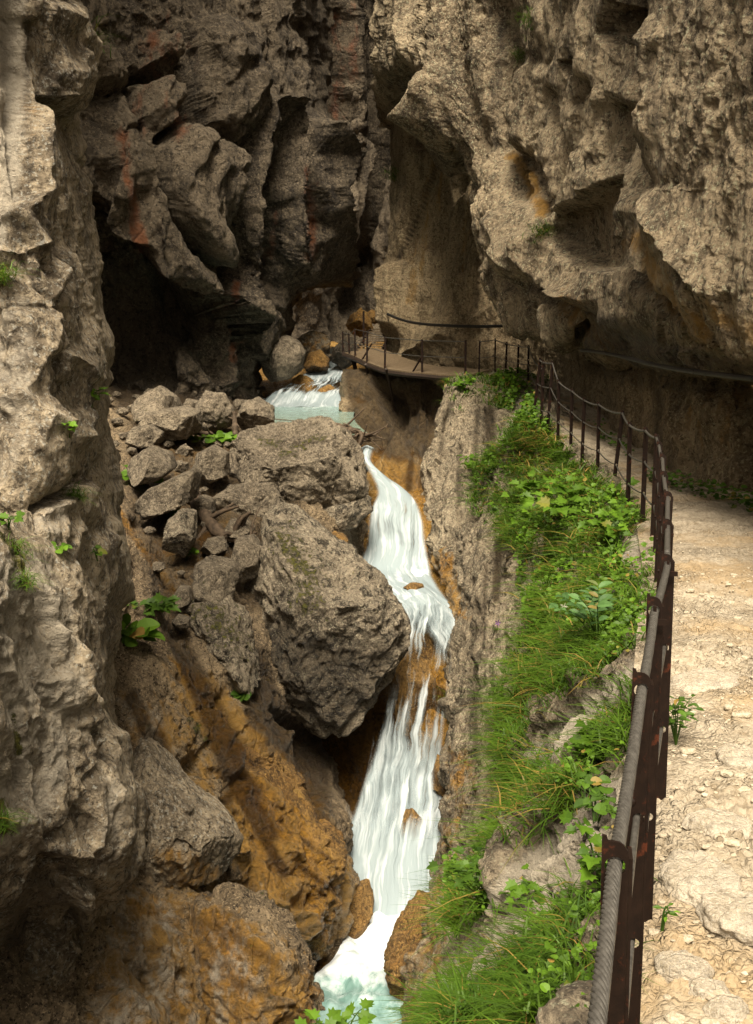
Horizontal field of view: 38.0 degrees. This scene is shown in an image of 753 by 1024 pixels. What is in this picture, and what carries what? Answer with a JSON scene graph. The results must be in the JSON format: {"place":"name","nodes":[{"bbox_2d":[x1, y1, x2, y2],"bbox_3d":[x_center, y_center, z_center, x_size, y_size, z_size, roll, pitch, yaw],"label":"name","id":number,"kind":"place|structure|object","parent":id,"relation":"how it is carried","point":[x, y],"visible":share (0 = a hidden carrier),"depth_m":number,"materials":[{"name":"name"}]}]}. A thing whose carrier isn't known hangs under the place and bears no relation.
{"place":"outdoors","nodes":[
{"label":"outdoors","id":0,"kind":"place"},
{"bbox_2d":[0,0,135,991],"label":"buttress","id":1,"kind":"structure","parent":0,"point":[57,349],"depth_m":9.11,"materials":[{"name":"stone"}]},
{"bbox_2d":[0,260,44,289],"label":"grass tuft","id":2,"kind":"object","parent":1,"relation":"on","point":[3,273],"visible":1,"depth_m":8.25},
{"bbox_2d":[0,508,149,950],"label":"rock slab","id":3,"kind":"object","parent":1,"relation":"attached to","point":[71,785],"visible":0.77,"depth_m":7.64,"materials":[{"name":"stone"}]},
{"bbox_2d":[0,510,24,529],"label":"leafy plant","id":4,"kind":"object","parent":3,"relation":"on","point":[17,517],"visible":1,"depth_m":7.34,"materials":[{"name":"green plant"}]},
{"bbox_2d":[0,801,33,842],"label":"grass tuft","id":5,"kind":"object","parent":3,"relation":"on","point":[7,817],"visible":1,"depth_m":6.68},
{"bbox_2d":[7,530,53,562],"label":"grass tuft","id":6,"kind":"object","parent":3,"relation":"on","point":[17,548],"visible":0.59,"depth_m":7.32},
{"bbox_2d":[9,566,52,591],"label":"grass tuft","id":7,"kind":"object","parent":3,"relation":"on","point":[28,581],"visible":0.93,"depth_m":6.89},
{"bbox_2d":[51,541,71,553],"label":"leafy plant","id":8,"kind":"object","parent":3,"relation":"on","point":[63,546],"visible":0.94,"depth_m":8.05,"materials":[{"name":"green plant"}]},
{"bbox_2d":[57,483,100,505],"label":"grass tuft","id":9,"kind":"object","parent":1,"relation":"on","point":[77,490],"visible":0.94,"depth_m":8.84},
{"bbox_2d":[90,545,107,560],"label":"leafy plant","id":10,"kind":"object","parent":1,"relation":"on","point":[101,551],"visible":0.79,"depth_m":9.34,"materials":[{"name":"green plant"}]},
{"bbox_2d":[91,386,110,407],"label":"leafy plant","id":11,"kind":"object","parent":1,"relation":"on","point":[95,396],"visible":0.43,"depth_m":9.94,"materials":[{"name":"green plant"}]},
{"bbox_2d":[0,385,370,1023],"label":"bank","id":12,"kind":"structure","parent":0,"point":[135,961],"depth_m":15.03,"materials":[{"name":"stone"}]},
{"bbox_2d":[121,613,164,646],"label":"leafy plant","id":13,"kind":"object","parent":12,"relation":"on","point":[145,629],"visible":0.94,"depth_m":14.89,"materials":[{"name":"green plant"}]},
{"bbox_2d":[125,424,163,448],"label":"boulder","id":14,"kind":"object","parent":12,"relation":"on","point":[145,436],"visible":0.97,"depth_m":24.85,"materials":[{"name":"stone"}]},
{"bbox_2d":[127,445,177,486],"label":"boulder","id":15,"kind":"object","parent":12,"relation":"on","point":[152,463],"visible":1,"depth_m":22.08,"materials":[{"name":"stone"}]},
{"bbox_2d":[127,592,180,615],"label":"leafy plant","id":16,"kind":"object","parent":12,"relation":"on","point":[153,604],"visible":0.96,"depth_m":16.24,"materials":[{"name":"green plant"}]},
{"bbox_2d":[131,385,182,423],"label":"boulder","id":17,"kind":"object","parent":12,"relation":"on","point":[160,397],"visible":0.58,"depth_m":27.19,"materials":[{"name":"stone"}]},
{"bbox_2d":[152,561,166,572],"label":"stone","id":18,"kind":"object","parent":12,"relation":"on","point":[158,567],"visible":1,"depth_m":18.32,"materials":[{"name":"stone"}]},
{"bbox_2d":[134,467,201,519],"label":"boulder","id":19,"kind":"object","parent":12,"relation":"on","point":[177,492],"visible":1,"depth_m":20.41,"materials":[{"name":"stone"}]},
{"bbox_2d":[138,405,203,440],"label":"boulder","id":20,"kind":"object","parent":12,"relation":"on","point":[179,423],"visible":0.87,"depth_m":26.15,"materials":[{"name":"stone"}]},
{"bbox_2d":[162,508,197,557],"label":"boulder","id":21,"kind":"object","parent":12,"relation":"on","point":[180,533],"visible":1,"depth_m":19.30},
{"bbox_2d":[173,460,188,472],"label":"stone","id":22,"kind":"object","parent":12,"relation":"on","point":[182,467],"visible":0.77,"depth_m":24.53,"materials":[{"name":"stone"}]},
{"bbox_2d":[171,614,190,629],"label":"boulder","id":23,"kind":"object","parent":12,"relation":"on","point":[180,622],"visible":1,"depth_m":16.78,"materials":[{"name":"stone"}]},
{"bbox_2d":[174,585,192,607],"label":"boulder","id":24,"kind":"object","parent":12,"relation":"on","point":[184,593],"visible":0.85,"depth_m":17.43,"materials":[{"name":"stone"}]},
{"bbox_2d":[175,444,192,455],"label":"stone","id":25,"kind":"object","parent":12,"relation":"on","point":[184,449],"visible":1,"depth_m":25.89,"materials":[{"name":"stone"}]},
{"bbox_2d":[133,737,243,889],"bbox_3d":[-2.214,3.493,12.537,1.283,1.652,1.563,0,9,0],"label":"outcrop","id":26,"kind":"object","parent":12,"relation":"on","point":[194,836],"visible":0.9,"depth_m":12.22,"materials":[{"name":"stone"}]},
{"bbox_2d":[193,494,215,512],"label":"boulder","id":27,"kind":"object","parent":12,"relation":"on","point":[204,501],"visible":0.85,"depth_m":21.69,"materials":[{"name":"stone"}]},
{"bbox_2d":[191,444,230,483],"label":"boulder","id":28,"kind":"object","parent":12,"relation":"on","point":[212,463],"visible":0.92,"depth_m":23.66,"materials":[{"name":"stone"}]},
{"bbox_2d":[200,536,228,555],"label":"boulder","id":29,"kind":"object","parent":12,"relation":"on","point":[217,545],"visible":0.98,"depth_m":20.04,"materials":[{"name":"stone"}]},
{"bbox_2d":[195,390,234,432],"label":"boulder","id":30,"kind":"object","parent":12,"relation":"on","point":[217,408],"visible":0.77,"depth_m":28.31,"materials":[{"name":"stone"}]},
{"bbox_2d":[192,555,239,601],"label":"boulder","id":31,"kind":"object","parent":12,"relation":"on","point":[215,577],"visible":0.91,"depth_m":18.10,"materials":[{"name":"stone"}]},
{"bbox_2d":[201,430,237,443],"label":"leafy plant","id":32,"kind":"object","parent":12,"relation":"on","point":[219,435],"visible":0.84,"depth_m":27.82,"materials":[{"name":"green plant"}]},
{"bbox_2d":[187,491,256,543],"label":"tree roots","id":33,"kind":"object","parent":12,"relation":"on","point":[213,527],"visible":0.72,"depth_m":21.37,"materials":[{"name":"brown wood"}]},
{"bbox_2d":[189,594,260,694],"bbox_3d":[-2.503,2.111,17.815,1.196,1.464,1.978,0,9,0],"label":"outcrop","id":34,"kind":"object","parent":12,"relation":"on","point":[224,630],"visible":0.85,"depth_m":17.32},
{"bbox_2d":[228,411,239,434],"bbox_3d":[-3.671,-2.263,28.284,0.220,0.663,0.320,-6,11,-34],"label":"tree stump","id":35,"kind":"object","parent":12,"relation":"on","point":[235,426],"visible":0.97,"depth_m":28.25,"materials":[{"name":"brown wood"}]},
{"bbox_2d":[225,517,255,537],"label":"boulder","id":36,"kind":"object","parent":12,"relation":"on","point":[243,530],"visible":0.62,"depth_m":21.09,"materials":[{"name":"stone"}]},
{"bbox_2d":[230,690,251,702],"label":"leafy plant","id":37,"kind":"object","parent":12,"relation":"on","point":[240,697],"visible":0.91,"depth_m":17.09,"materials":[{"name":"green plant"}]},
{"bbox_2d":[231,534,261,583],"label":"boulder","id":38,"kind":"object","parent":12,"relation":"on","point":[245,556],"visible":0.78,"depth_m":19.59,"materials":[{"name":"stone"}]},
{"bbox_2d":[213,481,286,516],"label":"boulder","id":39,"kind":"object","parent":12,"relation":"on","point":[252,497],"visible":0.63,"depth_m":23.17,"materials":[{"name":"stone"}]},
{"bbox_2d":[183,882,321,1023],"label":"outcrop","id":40,"kind":"object","parent":12,"relation":"on","point":[255,963],"visible":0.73,"depth_m":11.27,"materials":[{"name":"stone"}]},
{"bbox_2d":[237,397,274,429],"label":"boulder","id":41,"kind":"object","parent":12,"relation":"on","point":[255,411],"visible":0.87,"depth_m":29.60,"materials":[{"name":"stone"}]},
{"bbox_2d":[211,701,309,797],"bbox_3d":[-1.929,3.976,17.220,1.847,2.524,1.690,0,9,0],"label":"outcrop","id":42,"kind":"object","parent":12,"relation":"on","point":[254,759],"visible":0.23,"depth_m":17.05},
{"bbox_2d":[249,766,347,960],"bbox_3d":[-1.412,5.404,16.403,1.959,2.988,2.505,0,9,0],"label":"outcrop","id":43,"kind":"object","parent":12,"relation":"on","point":[322,868],"visible":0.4,"depth_m":15.94,"materials":[{"name":"stone"}]},
{"bbox_2d":[249,500,410,738],"bbox_3d":[-0.853,1.966,19.888,2.997,4.304,3.088,0,9,0],"label":"boulder","id":44,"kind":"object","parent":12,"relation":"on","point":[335,618],"visible":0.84,"depth_m":19.03,"materials":[{"name":"stone"}]},
{"bbox_2d":[323,492,372,531],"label":"boulder","id":45,"kind":"object","parent":12,"relation":"on","point":[349,517],"visible":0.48,"depth_m":24.89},
{"bbox_2d":[229,415,368,507],"bbox_3d":[-1.863,-1.123,25.960,3.377,2.306,3.555,0,9,0],"label":"boulder","id":46,"kind":"object","parent":45,"relation":"on","point":[313,460],"visible":0.91,"depth_m":24.78,"materials":[{"name":"stone"}]},
{"bbox_2d":[348,879,373,938],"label":"outcrop","id":47,"kind":"object","parent":12,"relation":"on","point":[361,906],"visible":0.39,"depth_m":17.17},
{"bbox_2d":[336,407,387,449],"bbox_3d":[-0.648,-2.247,29.916,2.179,1.249,0.963,5,10,26],"label":"driftwood","id":48,"kind":"object","parent":12,"relation":"on","point":[357,432],"visible":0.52,"depth_m":29.80,"materials":[{"name":"brown wood"}]},
{"bbox_2d":[80,0,365,399],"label":"gorge left cliff","id":49,"kind":"structure","parent":0,"point":[225,153],"depth_m":38.84,"materials":[{"name":"stone"}]},
{"bbox_2d":[259,334,305,382],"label":"boulder","id":50,"kind":"object","parent":49,"relation":"on","point":[286,357],"visible":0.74,"depth_m":42.73,"materials":[{"name":"stone"}]},
{"bbox_2d":[265,346,347,406],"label":"waterfall","id":51,"kind":"structure","parent":0,"point":[295,398],"depth_m":42.46,"materials":[{"name":"liquid"}]},
{"bbox_2d":[285,374,317,393],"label":"stream rock","id":52,"kind":"object","parent":51,"relation":"on","point":[303,382],"visible":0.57,"depth_m":44.05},
{"bbox_2d":[304,349,328,372],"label":"boulder","id":53,"kind":"object","parent":51,"relation":"on","point":[317,361],"visible":0.98,"depth_m":45.49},
{"bbox_2d":[297,330,330,362],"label":"boulder","id":54,"kind":"object","parent":53,"relation":"on","point":[312,341],"visible":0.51,"depth_m":46.30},
{"bbox_2d":[331,336,357,368],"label":"boulder","id":55,"kind":"object","parent":51,"relation":"on","point":[339,360],"visible":0.66,"depth_m":46.01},
{"bbox_2d":[262,398,366,434],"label":"stream","id":56,"kind":"structure","parent":0,"point":[335,414],"depth_m":37.76,"materials":[{"name":"liquid"}]},
{"bbox_2d":[291,0,390,342],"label":"gorge back cliff","id":57,"kind":"structure","parent":0,"point":[329,311],"depth_m":61.81,"materials":[{"name":"stone"}]},
{"bbox_2d":[259,341,448,815],"bbox_3d":[-0.438,0.202,33.474,15.268,10.837,58.038,0,9,0],"label":"stream bed","id":58,"kind":"object","parent":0,"point":[353,754],"visible":0.02,"depth_m":21.17,"materials":[{"name":"stone"}]},
{"bbox_2d":[346,308,373,336],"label":"boulder","id":59,"kind":"object","parent":58,"relation":"on","point":[355,320],"visible":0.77,"depth_m":51.71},
{"bbox_2d":[394,631,449,737],"bbox_3d":[0.847,4.701,21.954,2.136,4.522,1.623,0,9,0],"label":"stream rock","id":60,"kind":"object","parent":58,"relation":"on","point":[413,675],"visible":0.16,"depth_m":21.24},
{"bbox_2d":[314,911,403,1023],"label":"stream","id":61,"kind":"structure","parent":0,"point":[348,973],"depth_m":15.86,"materials":[{"name":"liquid"}]},
{"bbox_2d":[401,808,421,831],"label":"stream rock","id":62,"kind":"object","parent":61,"relation":"on","point":[411,815],"visible":0.3,"depth_m":19.02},
{"bbox_2d":[349,814,439,915],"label":"waterfall","id":63,"kind":"structure","parent":0,"point":[384,863],"depth_m":18.38,"materials":[{"name":"liquid"}]},
{"bbox_2d":[339,364,452,497],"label":"bridge spur","id":64,"kind":"structure","parent":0,"point":[407,434],"depth_m":38.12,"materials":[{"name":"stone"}]},
{"bbox_2d":[342,311,490,411],"bbox_3d":[0.732,-6.370,41.331,3.236,4.861,13.562,-2,10,-14],"label":"footbridge","id":65,"kind":"object","parent":64,"relation":"on","point":[375,359],"visible":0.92,"depth_m":38.42,"materials":[{"name":"wood"}]},
{"bbox_2d":[352,594,449,837],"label":"waterfall","id":66,"kind":"structure","parent":0,"point":[402,760],"depth_m":20.13,"materials":[{"name":"liquid"}]},
{"bbox_2d":[431,754,445,796],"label":"stream rock","id":67,"kind":"object","parent":66,"relation":"in","point":[438,788],"visible":0.26,"depth_m":19.85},
{"bbox_2d":[362,445,454,648],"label":"waterfall","id":68,"kind":"structure","parent":0,"point":[394,555],"depth_m":26.30,"materials":[{"name":"liquid"}]},
{"bbox_2d":[403,582,423,589],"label":"stream rock","id":69,"kind":"object","parent":68,"relation":"in","point":[414,585],"visible":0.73,"depth_m":23.75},
{"bbox_2d":[399,370,650,1023],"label":"path ledge","id":70,"kind":"object","parent":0,"point":[466,565],"visible":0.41,"depth_m":15.44,"materials":[{"name":"stone"}]},
{"bbox_2d":[294,997,376,1023],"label":"leafy plant","id":71,"kind":"object","parent":70,"relation":"on","point":[364,1016],"visible":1,"depth_m":5.24,"materials":[{"name":"green plant"}]},
{"bbox_2d":[383,891,430,1000],"bbox_3d":[0.575,6.268,15.510,0.958,1.608,1.736,0,9,0],"label":"outcrop","id":72,"kind":"object","parent":70,"relation":"on","point":[399,941],"visible":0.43,"depth_m":15.15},
{"bbox_2d":[451,378,475,390],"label":"leafy plant","id":73,"kind":"object","parent":70,"relation":"on","point":[461,383],"visible":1,"depth_m":31.26,"materials":[{"name":"green plant"}]},
{"bbox_2d":[457,453,477,472],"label":"leafy plant","id":74,"kind":"object","parent":70,"relation":"on","point":[468,462],"visible":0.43,"depth_m":27.04,"materials":[{"name":"green plant"}]},
{"bbox_2d":[426,844,513,910],"bbox_3d":[0.673,2.146,6.226,0.619,0.314,0.625,-4,10,-25],"label":"leafy plant","id":75,"kind":"object","parent":70,"relation":"on","point":[468,874],"visible":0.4,"depth_m":6.29,"materials":[{"name":"green plant"}]},
{"bbox_2d":[503,863,544,907],"bbox_3d":[0.817,1.888,5.331,0.362,0.306,0.462,4,10,25],"label":"leafy plant","id":76,"kind":"object","parent":70,"relation":"on","point":[512,886],"visible":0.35,"depth_m":5.29,"materials":[{"name":"green plant"}]},
{"bbox_2d":[521,592,543,620],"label":"leafy plant","id":77,"kind":"object","parent":70,"relation":"on","point":[523,599],"visible":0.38,"depth_m":13.24,"materials":[{"name":"green plant"}]},
{"bbox_2d":[376,370,689,1023],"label":"grass","id":78,"kind":"structure","parent":70,"relation":"on","point":[441,996],"depth_m":8.14,"materials":[{"name":"plant"}]},
{"bbox_2d":[484,501,545,523],"bbox_3d":[2.248,0.100,17.616,1.040,0.534,0.868,0,9,0],"label":"maple sapling","id":79,"kind":"object","parent":78,"relation":"on","point":[496,509],"visible":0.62,"depth_m":17.61,"materials":[{"name":"green plant"}]},
{"bbox_2d":[441,365,655,1023],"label":"undergrowth","id":80,"kind":"object","parent":70,"relation":"on","point":[528,406],"visible":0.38,"depth_m":11.50,"materials":[{"name":"green plant"}]},
{"bbox_2d":[501,470,639,528],"bbox_3d":[2.506,-0.115,15.028,1.633,0.822,1.622,-9,13,-43],"label":"maple sapling","id":81,"kind":"object","parent":70,"relation":"on","point":[558,505],"visible":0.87,"depth_m":15.12,"materials":[{"name":"green plant"}]},
{"bbox_2d":[568,718,609,766],"bbox_3d":[1.376,1.503,7.107,0.281,0.363,0.421,0,9,0],"label":"leafy plant","id":82,"kind":"object","parent":70,"relation":"on","point":[577,736],"visible":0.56,"depth_m":7.03,"materials":[{"name":"green plant"}]},
{"bbox_2d":[574,767,616,822],"bbox_3d":[1.094,1.471,5.355,0.218,0.266,0.609,0,9,0],"label":"leafy plant","id":83,"kind":"object","parent":70,"relation":"on","point":[586,781],"visible":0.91,"depth_m":5.47,"materials":[{"name":"green plant"}]},
{"bbox_2d":[565,496,634,545],"bbox_3d":[2.803,0.171,12.755,1.047,0.570,0.840,-7,12,-37],"label":"leafy plant","id":84,"kind":"object","parent":70,"relation":"on","point":[606,525],"visible":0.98,"depth_m":12.68,"materials":[{"name":"green plant"}]},
{"bbox_2d":[549,580,651,639],"bbox_3d":[1.875,0.867,8.941,0.837,0.514,0.819,-7,12,-37],"label":"feather leaf plant","id":85,"kind":"object","parent":70,"relation":"on","point":[602,602],"visible":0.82,"depth_m":9.02,"materials":[{"name":"green plant"}]},
{"bbox_2d":[559,808,657,889],"bbox_3d":[0.968,1.460,4.525,0.365,0.308,0.478,0,9,0],"label":"leafy plant","id":86,"kind":"object","parent":70,"relation":"on","point":[589,865],"visible":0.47,"depth_m":4.51,"materials":[{"name":"green plant"}]},
{"bbox_2d":[369,0,752,385],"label":"overhanging cliff","id":87,"kind":"structure","parent":0,"point":[617,135],"depth_m":20.09,"materials":[{"name":"stone"}]},
{"bbox_2d":[514,5,534,40],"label":"grass tuft","id":88,"kind":"object","parent":87,"relation":"on","point":[527,18],"visible":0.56,"depth_m":25.32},
{"bbox_2d":[522,216,573,244],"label":"grass tuft","id":89,"kind":"object","parent":87,"relation":"on","point":[543,231],"visible":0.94,"depth_m":23.56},
{"bbox_2d":[372,122,752,491],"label":"cliff base","id":90,"kind":"object","parent":87,"relation":"attached to","point":[426,271],"visible":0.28,"depth_m":38.56,"materials":[{"name":"stone"}]},
{"bbox_2d":[386,313,502,327],"bbox_3d":[3.062,-6.780,38.558,0.838,0.626,10.750,-6,11,-33],"label":"wall pipe","id":91,"kind":"object","parent":90,"relation":"attached to","point":[446,325],"depth_m":38.74,"materials":[{"name":"metal"}]},
{"bbox_2d":[580,348,752,381],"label":"wall pipe","id":92,"kind":"object","parent":87,"relation":"attached to","point":[742,377],"depth_m":14.63,"materials":[{"name":"metal"}]},
{"bbox_2d":[502,368,752,1023],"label":"path","id":93,"kind":"structure","parent":0,"point":[702,516],"depth_m":6.46,"materials":[{"name":"stone"}]},
{"bbox_2d":[478,338,542,391],"bbox_3d":[3.920,-3.675,29.425,1.304,1.938,12.072,0,9,0],"label":"cable railing","id":94,"kind":"object","parent":93,"relation":"on","point":[518,363],"visible":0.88,"depth_m":34.38,"materials":[{"name":"metal"}]},
{"bbox_2d":[532,357,677,1023],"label":"cable railing","id":95,"kind":"object","parent":93,"relation":"on","point":[626,905],"visible":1,"depth_m":3.18,"materials":[{"name":"metal"}]},
{"bbox_2d":[514,367,752,511],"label":"undergrowth","id":96,"kind":"object","parent":93,"relation":"on","point":[746,498],"visible":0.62,"depth_m":15.36,"materials":[{"name":"green plant"}]},
{"bbox_2d":[653,903,680,931],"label":"leafy plant","id":97,"kind":"object","parent":93,"relation":"on","point":[664,916],"visible":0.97,"depth_m":3.94,"materials":[{"name":"green plant"}]},
{"bbox_2d":[664,1011,684,1023],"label":"path stone","id":98,"kind":"object","parent":93,"relation":"on","point":[672,1017],"visible":1,"depth_m":3.48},
{"bbox_2d":[653,950,714,983],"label":"path slab","id":99,"kind":"structure","parent":93,"relation":"on","point":[671,965],"depth_m":3.71,"materials":[{"name":"stone"}]},
{"bbox_2d":[663,694,704,745],"bbox_3d":[1.535,1.091,5.768,0.286,0.286,0.328,7,12,38],"label":"leafy plant","id":100,"kind":"object","parent":93,"relation":"on","point":[673,721],"visible":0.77,"depth_m":5.73,"materials":[{"name":"green plant"}]},
{"bbox_2d":[681,747,696,754],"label":"path stone","id":101,"kind":"object","parent":93,"relation":"on","point":[688,751],"visible":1,"depth_m":5.63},
{"bbox_2d":[658,848,741,907],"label":"path slab","id":102,"kind":"structure","parent":93,"relation":"on","point":[688,877],"depth_m":4.25,"materials":[{"name":"stone"}]},
{"bbox_2d":[670,667,739,693],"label":"path slab","id":103,"kind":"structure","parent":93,"relation":"on","point":[701,680],"depth_m":6.73,"materials":[{"name":"stone"}]},
{"bbox_2d":[688,975,730,999],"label":"path slab","id":104,"kind":"structure","parent":93,"relation":"on","point":[703,987],"depth_m":3.61,"materials":[{"name":"stone"}]},
{"bbox_2d":[699,1017,719,1023],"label":"path stone","id":105,"kind":"object","parent":93,"relation":"on","point":[707,1020],"visible":1,"depth_m":3.45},
{"bbox_2d":[681,808,752,838],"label":"path slab","id":106,"kind":"structure","parent":93,"relation":"on","point":[711,822],"depth_m":4.72,"materials":[{"name":"stone"}]},
{"bbox_2d":[695,888,752,946],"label":"path slab","id":107,"kind":"structure","parent":93,"relation":"on","point":[725,913],"depth_m":3.98,"materials":[{"name":"stone"}]},
{"bbox_2d":[702,993,749,1023],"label":"path slab","id":108,"kind":"structure","parent":93,"relation":"on","point":[727,1008],"depth_m":3.50,"materials":[{"name":"stone"}]},
{"bbox_2d":[723,837,739,847],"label":"path stone","id":109,"kind":"object","parent":93,"relation":"on","point":[731,842],"visible":1,"depth_m":4.51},
{"bbox_2d":[715,743,752,768],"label":"path slab","id":110,"kind":"structure","parent":93,"relation":"on","point":[734,755],"depth_m":5.50,"materials":[{"name":"stone"}]},
{"bbox_2d":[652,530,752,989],"bbox_3d":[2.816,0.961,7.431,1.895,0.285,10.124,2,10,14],"label":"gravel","id":111,"kind":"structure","parent":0,"point":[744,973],"depth_m":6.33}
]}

